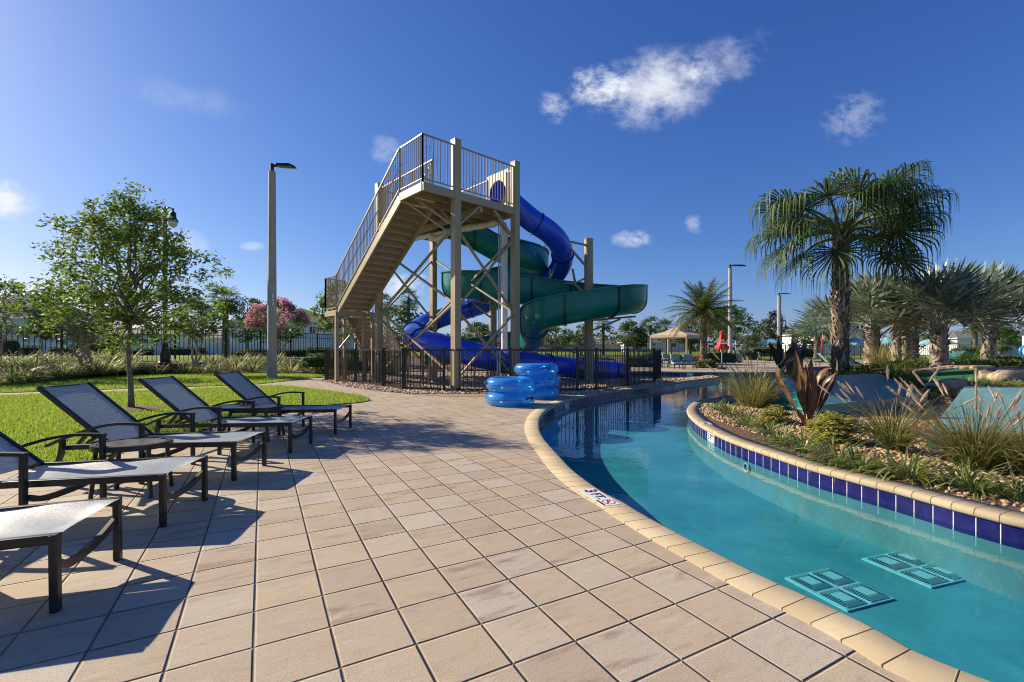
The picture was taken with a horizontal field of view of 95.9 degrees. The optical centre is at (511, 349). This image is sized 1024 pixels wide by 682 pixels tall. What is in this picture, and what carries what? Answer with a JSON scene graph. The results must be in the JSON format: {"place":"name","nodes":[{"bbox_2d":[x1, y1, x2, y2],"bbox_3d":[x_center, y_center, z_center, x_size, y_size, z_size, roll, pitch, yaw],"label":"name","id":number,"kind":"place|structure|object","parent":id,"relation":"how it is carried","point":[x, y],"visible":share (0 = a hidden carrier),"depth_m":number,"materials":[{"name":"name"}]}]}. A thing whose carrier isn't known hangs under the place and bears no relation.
{"place":"outdoors","nodes":[
{"label":"outdoors","id":0,"kind":"place"},
{"bbox_2d":[0,372,322,392],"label":"lawn strip","id":1,"kind":"object","parent":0,"point":[147,376],"visible":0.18,"depth_m":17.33,"materials":[{"name":"green plant"}]},
{"bbox_2d":[267,163,296,377],"bbox_3d":[-10.317,-3.505,20.666,1.219,9.610,0.407,0,0,0],"label":"light pole","id":2,"kind":"object","parent":1,"relation":"on","point":[271,325],"visible":0.98,"depth_m":20.54,"materials":[{"name":"metal"}]},
{"bbox_2d":[0,384,369,461],"bbox_3d":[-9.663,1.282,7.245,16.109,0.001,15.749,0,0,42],"label":"lawn","id":3,"kind":"structure","parent":0,"point":[81,458],"depth_m":9.52,"materials":[{"name":"green plant"}]},
{"bbox_2d":[0,177,235,406],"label":"oak tree","id":4,"kind":"object","parent":3,"relation":"on","point":[126,293],"visible":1,"depth_m":9.46,"materials":[{"name":"green plant"}]},
{"bbox_2d":[2,351,737,362],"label":"raised lawn","id":5,"kind":"structure","parent":0,"point":[417,353],"depth_m":52.49,"materials":[{"name":"green plant"}]},
{"bbox_2d":[0,295,109,342],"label":"house","id":6,"kind":"structure","parent":5,"relation":"on","point":[16,320],"depth_m":92.00,"materials":[{"name":"paint"}]},
{"bbox_2d":[54,327,125,354],"bbox_3d":[-34.455,-0.683,38.066,4.544,3.090,4.315,0,0,-25],"label":"tree","id":7,"kind":"object","parent":5,"relation":"on","point":[92,347],"visible":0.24,"depth_m":37.38,"materials":[{"name":"green plant"}]},
{"bbox_2d":[93,327,200,342],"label":"house","id":8,"kind":"structure","parent":5,"relation":"on","point":[151,340],"depth_m":98.00,"materials":[{"name":"white paint"}]},
{"bbox_2d":[20,342,328,354],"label":"vinyl fence","id":9,"kind":"object","parent":5,"relation":"on","point":[237,347],"visible":0.2,"depth_m":57.97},
{"bbox_2d":[204,284,245,357],"bbox_3d":[-24.762,-2.488,40.003,3.603,6.546,3.299,0,0,0],"label":"sabal palm","id":10,"kind":"object","parent":5,"relation":"on","point":[232,307],"visible":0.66,"depth_m":39.77,"materials":[{"name":"green plant"}]},
{"bbox_2d":[219,291,266,348],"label":"tree","id":11,"kind":"object","parent":5,"relation":"on","point":[240,319],"visible":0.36,"depth_m":47.68,"materials":[{"name":"green plant"}]},
{"bbox_2d":[241,296,312,356],"bbox_3d":[-15.657,-1.363,30.824,4.387,4.398,4.565,0,0,-21],"label":"crape myrtle","id":12,"kind":"object","parent":5,"relation":"on","point":[256,319],"visible":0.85,"depth_m":30.40,"materials":[{"name":"pink plant"}]},
{"bbox_2d":[229,308,353,348],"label":"house","id":13,"kind":"structure","parent":5,"relation":"on","point":[309,329],"depth_m":78.00,"materials":[{"name":"white paint"}]},
{"bbox_2d":[383,303,423,348],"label":"tree","id":14,"kind":"object","parent":5,"relation":"on","point":[403,311],"visible":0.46,"depth_m":45.61,"materials":[{"name":"green plant"}]},
{"bbox_2d":[461,321,488,338],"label":"tree","id":15,"kind":"object","parent":5,"relation":"on","point":[477,327],"visible":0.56,"depth_m":54.67,"materials":[{"name":"green plant"}]},
{"bbox_2d":[544,325,575,354],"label":"tree","id":16,"kind":"object","parent":5,"relation":"on","point":[556,329],"visible":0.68,"depth_m":55.68,"materials":[{"name":"green plant"}]},
{"bbox_2d":[208,327,1023,351],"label":"distant woods","id":17,"kind":"object","parent":5,"relation":"on","point":[709,342],"visible":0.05,"depth_m":143.69,"materials":[{"name":"green plant"}]},
{"bbox_2d":[616,318,649,355],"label":"tree","id":18,"kind":"object","parent":5,"relation":"on","point":[636,333],"visible":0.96,"depth_m":51.59,"materials":[{"name":"green plant"}]},
{"bbox_2d":[618,338,683,351],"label":"house","id":19,"kind":"structure","parent":5,"relation":"on","point":[661,344],"depth_m":125.00,"materials":[{"name":"white paint"}]},
{"bbox_2d":[0,378,910,681],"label":"patio paving","id":20,"kind":"structure","parent":0,"point":[390,536],"depth_m":2.58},
{"bbox_2d":[0,496,122,613],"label":"sun lounger","id":21,"kind":"object","parent":20,"relation":"on","point":[30,525],"visible":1,"depth_m":2.58,"materials":[{"name":"grey metal"}]},
{"bbox_2d":[0,431,207,527],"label":"sun lounger","id":22,"kind":"object","parent":20,"relation":"on","point":[102,471],"visible":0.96,"depth_m":3.66,"materials":[{"name":"grey metal"}]},
{"bbox_2d":[88,437,173,498],"bbox_3d":[-3.420,1.068,4.170,0.600,0.467,0.480,0,0,-12],"label":"side table","id":23,"kind":"object","parent":20,"relation":"on","point":[119,446],"visible":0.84,"depth_m":4.07,"materials":[{"name":"grey metal"}]},
{"bbox_2d":[36,382,266,483],"bbox_3d":[-3.713,0.836,4.848,1.946,0.950,0.792,0,0,-1],"label":"sun lounger","id":24,"kind":"object","parent":20,"relation":"on","point":[89,407],"visible":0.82,"depth_m":4.82,"materials":[{"name":"grey fabric"}]},
{"bbox_2d":[137,375,312,454],"bbox_3d":[-3.727,0.836,6.080,1.946,0.950,0.792,0,0,0],"label":"sun lounger","id":25,"kind":"object","parent":20,"relation":"on","point":[174,393],"visible":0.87,"depth_m":6.04,"materials":[{"name":"grey metal"}]},
{"bbox_2d":[209,404,284,441],"bbox_3d":[-3.850,1.064,6.730,0.920,0.478,0.540,0,0,-2],"label":"side table","id":26,"kind":"object","parent":20,"relation":"on","point":[231,408],"visible":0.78,"depth_m":6.58,"materials":[{"name":"brown metal"}]},
{"bbox_2d":[214,371,351,434],"bbox_3d":[-3.637,0.836,7.395,1.946,0.950,0.792,0,0,3],"label":"sun lounger","id":27,"kind":"object","parent":20,"relation":"on","point":[241,385],"visible":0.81,"depth_m":7.41,"materials":[{"name":"brown metal"}]},
{"bbox_2d":[485,391,535,406],"bbox_3d":[-0.040,1.140,10.850,1.191,0.318,1.191,0,0,-11],"label":"swim ring","id":28,"kind":"object","parent":20,"relation":"on","point":[499,399],"visible":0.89,"depth_m":10.37,"materials":[{"name":"blue plastic"}]},
{"bbox_2d":[484,376,537,392],"bbox_3d":[-0.031,0.820,10.860,1.193,0.329,1.193,1,0,27],"label":"swim ring","id":29,"kind":"object","parent":28,"relation":"on","point":[511,384],"visible":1,"depth_m":10.40,"materials":[{"name":"blue plastic"}]},
{"bbox_2d":[531,387,560,398],"bbox_3d":[0.680,1.144,12.400,1.203,0.310,1.203,0,0,44],"label":"swim ring","id":30,"kind":"object","parent":20,"relation":"on","point":[547,393],"visible":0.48,"depth_m":11.88,"materials":[{"name":"blue plastic"}]},
{"bbox_2d":[519,375,560,387],"bbox_3d":[0.700,0.839,12.400,1.203,0.310,1.203,0,0,-25],"label":"swim ring","id":31,"kind":"object","parent":30,"relation":"on","point":[544,381],"visible":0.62,"depth_m":11.91,"materials":[{"name":"blue plastic"}]},
{"bbox_2d":[514,363,558,374],"bbox_3d":[0.649,0.530,12.404,1.211,0.318,1.211,-1,-2,14],"label":"swim ring","id":32,"kind":"object","parent":31,"relation":"on","point":[536,368],"visible":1,"depth_m":11.91,"materials":[{"name":"blue plastic"}]},
{"bbox_2d":[0,0,1023,349],"label":"sky","id":33,"kind":"structure","parent":0,"point":[650,131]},
{"bbox_2d":[321,371,713,396],"bbox_3d":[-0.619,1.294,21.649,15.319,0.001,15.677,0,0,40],"label":"river rock bed","id":34,"kind":"object","parent":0,"point":[484,395],"visible":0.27,"depth_m":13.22,"materials":[{"name":"grey stone"}]},
{"bbox_2d":[325,133,519,390],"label":"slide tower","id":35,"kind":"structure","parent":34,"relation":"on","point":[414,212],"depth_m":15.86,"materials":[{"name":"beige metal"}]},
{"bbox_2d":[403,168,625,384],"bbox_3d":[0.385,-2.469,18.954,9.845,7.830,5.937,0,0,0],"label":"tube slide","id":36,"kind":"object","parent":35,"relation":"attached to","point":[550,233],"visible":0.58,"depth_m":17.31,"materials":[{"name":"plastic"}]},
{"bbox_2d":[425,224,647,368],"bbox_3d":[0.297,-2.301,19.106,10.218,6.422,4.648,0,0,20],"label":"flume slide","id":37,"kind":"object","parent":35,"relation":"attached to","point":[546,303],"visible":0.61,"depth_m":17.71,"materials":[{"name":"green plastic"}]},
{"bbox_2d":[330,348,574,377],"bbox_3d":[-2.743,0.624,24.680,14.202,1.352,4.604,0,0,-30],"label":"slide fence","id":38,"kind":"object","parent":34,"relation":"on","point":[368,372],"visible":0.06,"depth_m":22.69,"materials":[{"name":"black metal"}]},
{"bbox_2d":[415,219,508,375],"bbox_3d":[-1.932,-1.708,17.117,3.990,6.016,0.483,0,0,18],"label":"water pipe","id":39,"kind":"object","parent":34,"relation":"on","point":[437,236],"visible":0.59,"depth_m":16.56,"materials":[{"name":"plastic"}]},
{"bbox_2d":[468,300,496,377],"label":"slide column","id":40,"kind":"structure","parent":34,"relation":"on","point":[492,315],"depth_m":20.16,"materials":[{"name":"beige metal"}]},
{"bbox_2d":[324,348,660,390],"bbox_3d":[-0.745,0.624,16.787,14.114,1.352,5.681,0,0,0],"label":"slide fence","id":41,"kind":"object","parent":34,"relation":"on","point":[654,364],"visible":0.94,"depth_m":15.16,"materials":[{"name":"black metal"}]},
{"bbox_2d":[497,219,500,375],"bbox_3d":[-0.450,-1.550,15.597,0.131,5.700,0.091,0,0,0],"label":"slide support column","id":42,"kind":"object","parent":34,"relation":"on","point":[498,342],"visible":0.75,"depth_m":15.60,"materials":[{"name":"metal"}]},
{"bbox_2d":[541,238,635,381],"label":"slide column","id":43,"kind":"structure","parent":34,"relation":"on","point":[587,262],"depth_m":18.36,"materials":[{"name":"beige metal"}]},
{"bbox_2d":[314,350,1002,452],"bbox_3d":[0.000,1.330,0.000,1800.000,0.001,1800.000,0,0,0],"label":"ground","id":44,"kind":"structure","parent":0,"point":[763,358],"depth_m":60.06,"materials":[{"name":"green plant"}]},
{"bbox_2d":[0,356,699,382],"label":"planting bed","id":45,"kind":"object","parent":44,"relation":"on","point":[416,364],"visible":0.16,"depth_m":24.45,"materials":[{"name":"green plant"}]},
{"bbox_2d":[0,359,54,384],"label":"flax lily","id":46,"kind":"object","parent":45,"relation":"on","point":[21,377],"visible":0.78,"depth_m":16.64,"materials":[{"name":"green plant"}]},
{"bbox_2d":[1,349,64,369],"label":"flax lily","id":47,"kind":"object","parent":45,"relation":"on","point":[36,360],"visible":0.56,"depth_m":19.23,"materials":[{"name":"green plant"}]},
{"bbox_2d":[0,274,67,356],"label":"crape myrtle","id":48,"kind":"object","parent":45,"relation":"on","point":[20,333],"visible":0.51,"depth_m":19.71,"materials":[{"name":"green plant"}]},
{"bbox_2d":[6,284,149,368],"bbox_3d":[-18.783,-0.933,20.126,4.574,4.053,4.091,0,0,22],"label":"crape myrtle","id":49,"kind":"object","parent":45,"relation":"on","point":[82,325],"visible":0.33,"depth_m":20.03,"materials":[{"name":"green plant"}]},
{"bbox_2d":[153,206,178,363],"bbox_3d":[-18.017,-3.343,24.000,1.165,8.242,0.588,0,0,-11],"label":"street lamp","id":50,"kind":"object","parent":45,"relation":"on","point":[164,354],"visible":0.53,"depth_m":23.93,"materials":[{"name":"black metal"}]},
{"bbox_2d":[155,299,234,366],"bbox_3d":[-15.367,-0.901,22.410,3.138,3.574,2.869,0,0,29],"label":"crape myrtle","id":51,"kind":"object","parent":45,"relation":"on","point":[201,327],"visible":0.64,"depth_m":22.39,"materials":[{"name":"green plant"}]},
{"bbox_2d":[295,352,324,368],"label":"bush","id":52,"kind":"object","parent":45,"relation":"on","point":[313,361],"visible":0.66,"depth_m":24.07,"materials":[{"name":"green plant"}]},
{"bbox_2d":[309,280,352,339],"bbox_3d":[-12.456,-2.144,33.518,3.899,5.609,3.851,0,0,0],"label":"tree","id":53,"kind":"object","parent":45,"relation":"on","point":[326,325],"visible":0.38,"depth_m":32.69,"materials":[{"name":"green plant"}]},
{"bbox_2d":[0,326,689,362],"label":"perimeter fence","id":54,"kind":"object","parent":45,"relation":"on","point":[217,335],"visible":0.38,"depth_m":28.22,"materials":[{"name":"black metal"}]},
{"bbox_2d":[676,320,708,353],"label":"tree","id":55,"kind":"object","parent":44,"relation":"on","point":[693,340],"visible":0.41,"depth_m":59.29,"materials":[{"name":"green plant"}]},
{"bbox_2d":[739,318,779,347],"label":"tree","id":56,"kind":"object","parent":44,"relation":"on","point":[753,338],"visible":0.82,"depth_m":65.47,"materials":[{"name":"green plant"}]},
{"bbox_2d":[525,366,1023,681],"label":"pool coping","id":57,"kind":"object","parent":44,"relation":"on","point":[882,650],"visible":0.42,"depth_m":3.25,"materials":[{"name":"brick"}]},
{"bbox_2d":[578,488,619,505],"bbox_3d":[0.754,1.286,4.037,0.158,0.006,0.468,0,0,-18],"label":"depth marker","id":58,"kind":"object","parent":57,"relation":"on","point":[599,497],"visible":1,"depth_m":4.01,"materials":[{"name":"tile"}]},
{"bbox_2d":[782,327,880,354],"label":"house","id":59,"kind":"structure","parent":44,"relation":"on","point":[786,340],"depth_m":100.00,"materials":[{"name":"white paint"}]},
{"bbox_2d":[671,344,1020,358],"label":"perimeter fence","id":60,"kind":"object","parent":44,"relation":"on","point":[810,348],"visible":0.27,"depth_m":60.95,"materials":[{"name":"black metal"}]},
{"bbox_2d":[919,331,1023,354],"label":"house","id":61,"kind":"structure","parent":44,"relation":"on","point":[967,339],"depth_m":105.00,"materials":[{"name":"white paint"}]},
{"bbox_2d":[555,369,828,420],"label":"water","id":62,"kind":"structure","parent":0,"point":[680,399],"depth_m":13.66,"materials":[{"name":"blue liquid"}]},
{"bbox_2d":[632,360,863,371],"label":"paving","id":63,"kind":"structure","parent":0,"point":[741,365],"depth_m":35.02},
{"bbox_2d":[650,327,699,356],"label":"canopy","id":64,"kind":"object","parent":63,"relation":"on","point":[684,333],"visible":0.67,"depth_m":40.24,"materials":[{"name":"beige fabric"}]},
{"bbox_2d":[661,277,746,359],"bbox_3d":[14.070,-1.946,33.981,5.750,6.482,5.829,0,0,0],"label":"date palm","id":65,"kind":"object","parent":63,"relation":"on","point":[703,310],"visible":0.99,"depth_m":33.62,"materials":[{"name":"green plant"}]},
{"bbox_2d":[707,349,740,363],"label":"bush","id":66,"kind":"object","parent":63,"relation":"on","point":[729,357],"visible":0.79,"depth_m":39.32,"materials":[{"name":"green plant"}]},
{"bbox_2d":[707,304,755,351],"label":"tree","id":67,"kind":"object","parent":63,"relation":"on","point":[736,321],"visible":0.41,"depth_m":53.80,"materials":[{"name":"green plant"}]},
{"bbox_2d":[728,264,745,353],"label":"light pole","id":68,"kind":"object","parent":63,"relation":"on","point":[730,349],"visible":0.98,"depth_m":44.86,"materials":[{"name":"metal"}]},
{"bbox_2d":[995,330,1019,353],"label":"bush","id":69,"kind":"object","parent":63,"relation":"on","point":[1002,348],"visible":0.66,"depth_m":39.66,"materials":[{"name":"green plant"}]},
{"bbox_2d":[545,409,1023,681],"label":"pool floor","id":70,"kind":"structure","parent":0,"point":[657,469],"depth_m":4.69,"materials":[{"name":"paint"}]},
{"bbox_2d":[540,406,1023,601],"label":"pool wall","id":71,"kind":"structure","parent":70,"relation":"on","point":[989,565],"depth_m":4.50,"materials":[{"name":"paint"}]},
{"bbox_2d":[539,367,1023,549],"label":"pool tile band","id":72,"kind":"object","parent":71,"relation":"attached to","point":[1001,533],"visible":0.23,"depth_m":4.63,"materials":[{"name":"blue tile"}]},
{"bbox_2d":[785,568,893,611],"bbox_3d":[2.602,1.904,3.701,0.505,0.033,0.518,0,0,-19],"label":"floor drain","id":73,"kind":"object","parent":70,"relation":"on","point":[841,591],"visible":1,"depth_m":3.65,"materials":[{"name":"plastic"}]},
{"bbox_2d":[862,552,963,588],"bbox_3d":[3.538,1.904,4.048,0.548,0.033,0.544,0,0,-18],"label":"floor drain","id":74,"kind":"object","parent":70,"relation":"on","point":[916,570],"visible":0.77,"depth_m":3.98,"materials":[{"name":"plastic"}]},
{"bbox_2d":[700,364,1023,510],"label":"island ground","id":75,"kind":"structure","parent":0,"point":[737,430],"depth_m":5.91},
{"bbox_2d":[704,399,751,416],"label":"liriope clump","id":76,"kind":"object","parent":75,"relation":"on","point":[725,408],"visible":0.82,"depth_m":9.23,"materials":[{"name":"green plant"}]},
{"bbox_2d":[706,351,792,408],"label":"fountain grass","id":77,"kind":"object","parent":75,"relation":"on","point":[750,394],"depth_m":10.30,"materials":[{"name":"plant"}]},
{"bbox_2d":[754,404,797,425],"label":"shrub","id":78,"kind":"object","parent":75,"relation":"on","point":[781,413],"visible":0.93,"depth_m":8.22,"materials":[{"name":"green plant"}]},
{"bbox_2d":[750,420,805,449],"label":"liriope clump","id":79,"kind":"object","parent":75,"relation":"on","point":[779,434],"visible":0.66,"depth_m":6.51,"materials":[{"name":"green plant"}]},
{"bbox_2d":[764,427,839,454],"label":"liriope clump","id":80,"kind":"object","parent":75,"relation":"on","point":[796,443],"visible":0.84,"depth_m":5.99,"materials":[{"name":"green plant"}]},
{"bbox_2d":[776,351,837,428],"bbox_3d":[4.926,0.671,7.576,1.000,1.303,0.429,0,0,0],"label":"broadleaf plant","id":81,"kind":"object","parent":75,"relation":"on","point":[811,395],"visible":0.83,"depth_m":7.62,"materials":[{"name":"brown plant"}]},
{"bbox_2d":[799,411,870,446],"bbox_3d":[4.484,1.097,6.448,0.792,0.448,0.854,0,0,0],"label":"shrub","id":82,"kind":"object","parent":75,"relation":"on","point":[842,437],"visible":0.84,"depth_m":6.34,"materials":[{"name":"green plant"}]},
{"bbox_2d":[788,292,884,368],"bbox_3d":[17.999,-1.234,25.682,4.656,4.661,4.605,0,0,-34],"label":"silver fan palm","id":83,"kind":"object","parent":75,"relation":"on","point":[817,310],"visible":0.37,"depth_m":25.40,"materials":[{"name":"green plant"}]},
{"bbox_2d":[789,433,884,481],"bbox_3d":[3.701,1.186,5.269,0.948,0.488,0.999,0,0,-30],"label":"liriope clump","id":84,"kind":"object","parent":75,"relation":"on","point":[826,459],"visible":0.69,"depth_m":5.26,"materials":[{"name":"green plant"}]},
{"bbox_2d":[766,373,928,415],"bbox_3d":[7.821,1.017,11.126,5.838,0.766,2.588,0,0,-26],"label":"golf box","id":85,"kind":"object","parent":75,"relation":"on","point":[870,386],"visible":0.4,"depth_m":10.11,"materials":[{"name":"blue paint"}]},
{"bbox_2d":[769,333,806,379],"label":"broadleaf plant","id":86,"kind":"object","parent":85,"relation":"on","point":[778,358],"visible":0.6,"depth_m":10.89,"materials":[{"name":"brown plant"}]},
{"bbox_2d":[743,159,959,374],"bbox_3d":[9.866,-1.969,13.828,5.293,6.034,5.111,0,0,0],"label":"ribbon fan palm","id":87,"kind":"object","parent":75,"relation":"on","point":[882,197],"visible":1,"depth_m":13.38,"materials":[{"name":"green plant"}]},
{"bbox_2d":[814,363,901,377],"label":"shrub","id":88,"kind":"object","parent":75,"relation":"on","point":[861,368],"visible":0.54,"depth_m":13.50,"materials":[{"name":"green plant"}]},
{"bbox_2d":[815,437,904,480],"bbox_3d":[3.737,1.220,4.971,0.854,0.484,0.804,0,0,0],"label":"liriope clump","id":89,"kind":"object","parent":75,"relation":"on","point":[855,460],"visible":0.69,"depth_m":4.98,"materials":[{"name":"green plant"}]},
{"bbox_2d":[699,389,1023,511],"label":"island pebbles","id":90,"kind":"object","parent":75,"relation":"on","point":[722,417],"visible":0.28,"depth_m":7.19,"materials":[{"name":"beige gravel"}]},
{"bbox_2d":[813,267,928,366],"bbox_3d":[12.428,-1.039,16.007,3.747,3.496,3.484,0,0,41],"label":"silver fan palm","id":91,"kind":"object","parent":75,"relation":"on","point":[865,296],"visible":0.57,"depth_m":15.47,"materials":[{"name":"green plant"}]},
{"bbox_2d":[849,324,923,367],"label":"fountain grass","id":92,"kind":"object","parent":75,"relation":"on","point":[880,354],"depth_m":15.12,"materials":[{"name":"plant"}]},
{"bbox_2d":[818,366,977,451],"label":"fountain grass","id":93,"kind":"object","parent":75,"relation":"on","point":[882,437],"depth_m":5.86,"materials":[{"name":"green plant"}]},
{"bbox_2d":[852,299,943,360],"bbox_3d":[17.833,-1.043,21.449,3.798,3.851,3.703,0,0,0],"label":"silver fan palm","id":94,"kind":"object","parent":75,"relation":"on","point":[898,344],"visible":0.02,"depth_m":21.34,"materials":[{"name":"green plant"}]},
{"bbox_2d":[852,350,948,389],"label":"fountain grass","id":95,"kind":"object","parent":75,"relation":"on","point":[914,380],"depth_m":11.91,"materials":[{"name":"green plant"}]},
{"bbox_2d":[846,439,969,489],"bbox_3d":[4.020,1.194,4.699,1.103,0.581,1.043,0,0,0],"label":"liriope clump","id":96,"kind":"object","parent":75,"relation":"on","point":[909,470],"visible":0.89,"depth_m":4.61,"materials":[{"name":"green plant"}]},
{"bbox_2d":[825,354,1023,377],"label":"ground cover","id":97,"kind":"object","parent":75,"relation":"on","point":[1014,360],"visible":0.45,"depth_m":15.00,"materials":[{"name":"green plant"}]},
{"bbox_2d":[864,257,1023,367],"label":"silver fan palm","id":98,"kind":"object","parent":75,"relation":"on","point":[952,295],"visible":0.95,"depth_m":13.97,"materials":[{"name":"green plant"}]},
{"bbox_2d":[878,369,1023,471],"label":"fountain grass","id":99,"kind":"object","parent":75,"relation":"on","point":[951,441],"depth_m":5.00,"materials":[{"name":"green plant"}]},
{"bbox_2d":[935,378,969,390],"bbox_3d":[11.109,0.914,11.688,0.700,0.374,0.456,0,0,-11],"label":"boulder","id":100,"kind":"object","parent":75,"relation":"on","point":[956,384],"visible":0.63,"depth_m":11.51,"materials":[{"name":"stone"}]},
{"bbox_2d":[912,457,1023,506],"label":"liriope clump","id":101,"kind":"object","parent":75,"relation":"on","point":[969,483],"visible":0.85,"depth_m":4.28,"materials":[{"name":"green plant"}]},
{"bbox_2d":[921,369,1022,382],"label":"putting green","id":102,"kind":"object","parent":75,"relation":"on","point":[960,373],"visible":0.37,"depth_m":12.82,"materials":[{"name":"green plant"}]},
{"bbox_2d":[921,386,1023,440],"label":"golf ramp","id":103,"kind":"structure","parent":75,"relation":"on","point":[965,393],"depth_m":7.50,"materials":[{"name":"teal paint"}]},
{"bbox_2d":[924,260,1023,359],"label":"silver fan palm","id":104,"kind":"object","parent":75,"relation":"on","point":[1009,277],"visible":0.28,"depth_m":17.39,"materials":[{"name":"green plant"}]},
{"bbox_2d":[938,386,1023,475],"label":"fountain grass","id":105,"kind":"object","parent":75,"relation":"on","point":[1015,466],"depth_m":4.75,"materials":[{"name":"green plant"}]},
{"bbox_2d":[959,454,1023,503],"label":"liriope clump","id":106,"kind":"object","parent":75,"relation":"on","point":[1018,491],"visible":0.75,"depth_m":4.16,"materials":[{"name":"green plant"}]},
{"bbox_2d":[986,370,1023,381],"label":"boulder","id":107,"kind":"object","parent":75,"relation":"on","point":[1010,375],"visible":0.65,"depth_m":11.53,"materials":[{"name":"stone"}]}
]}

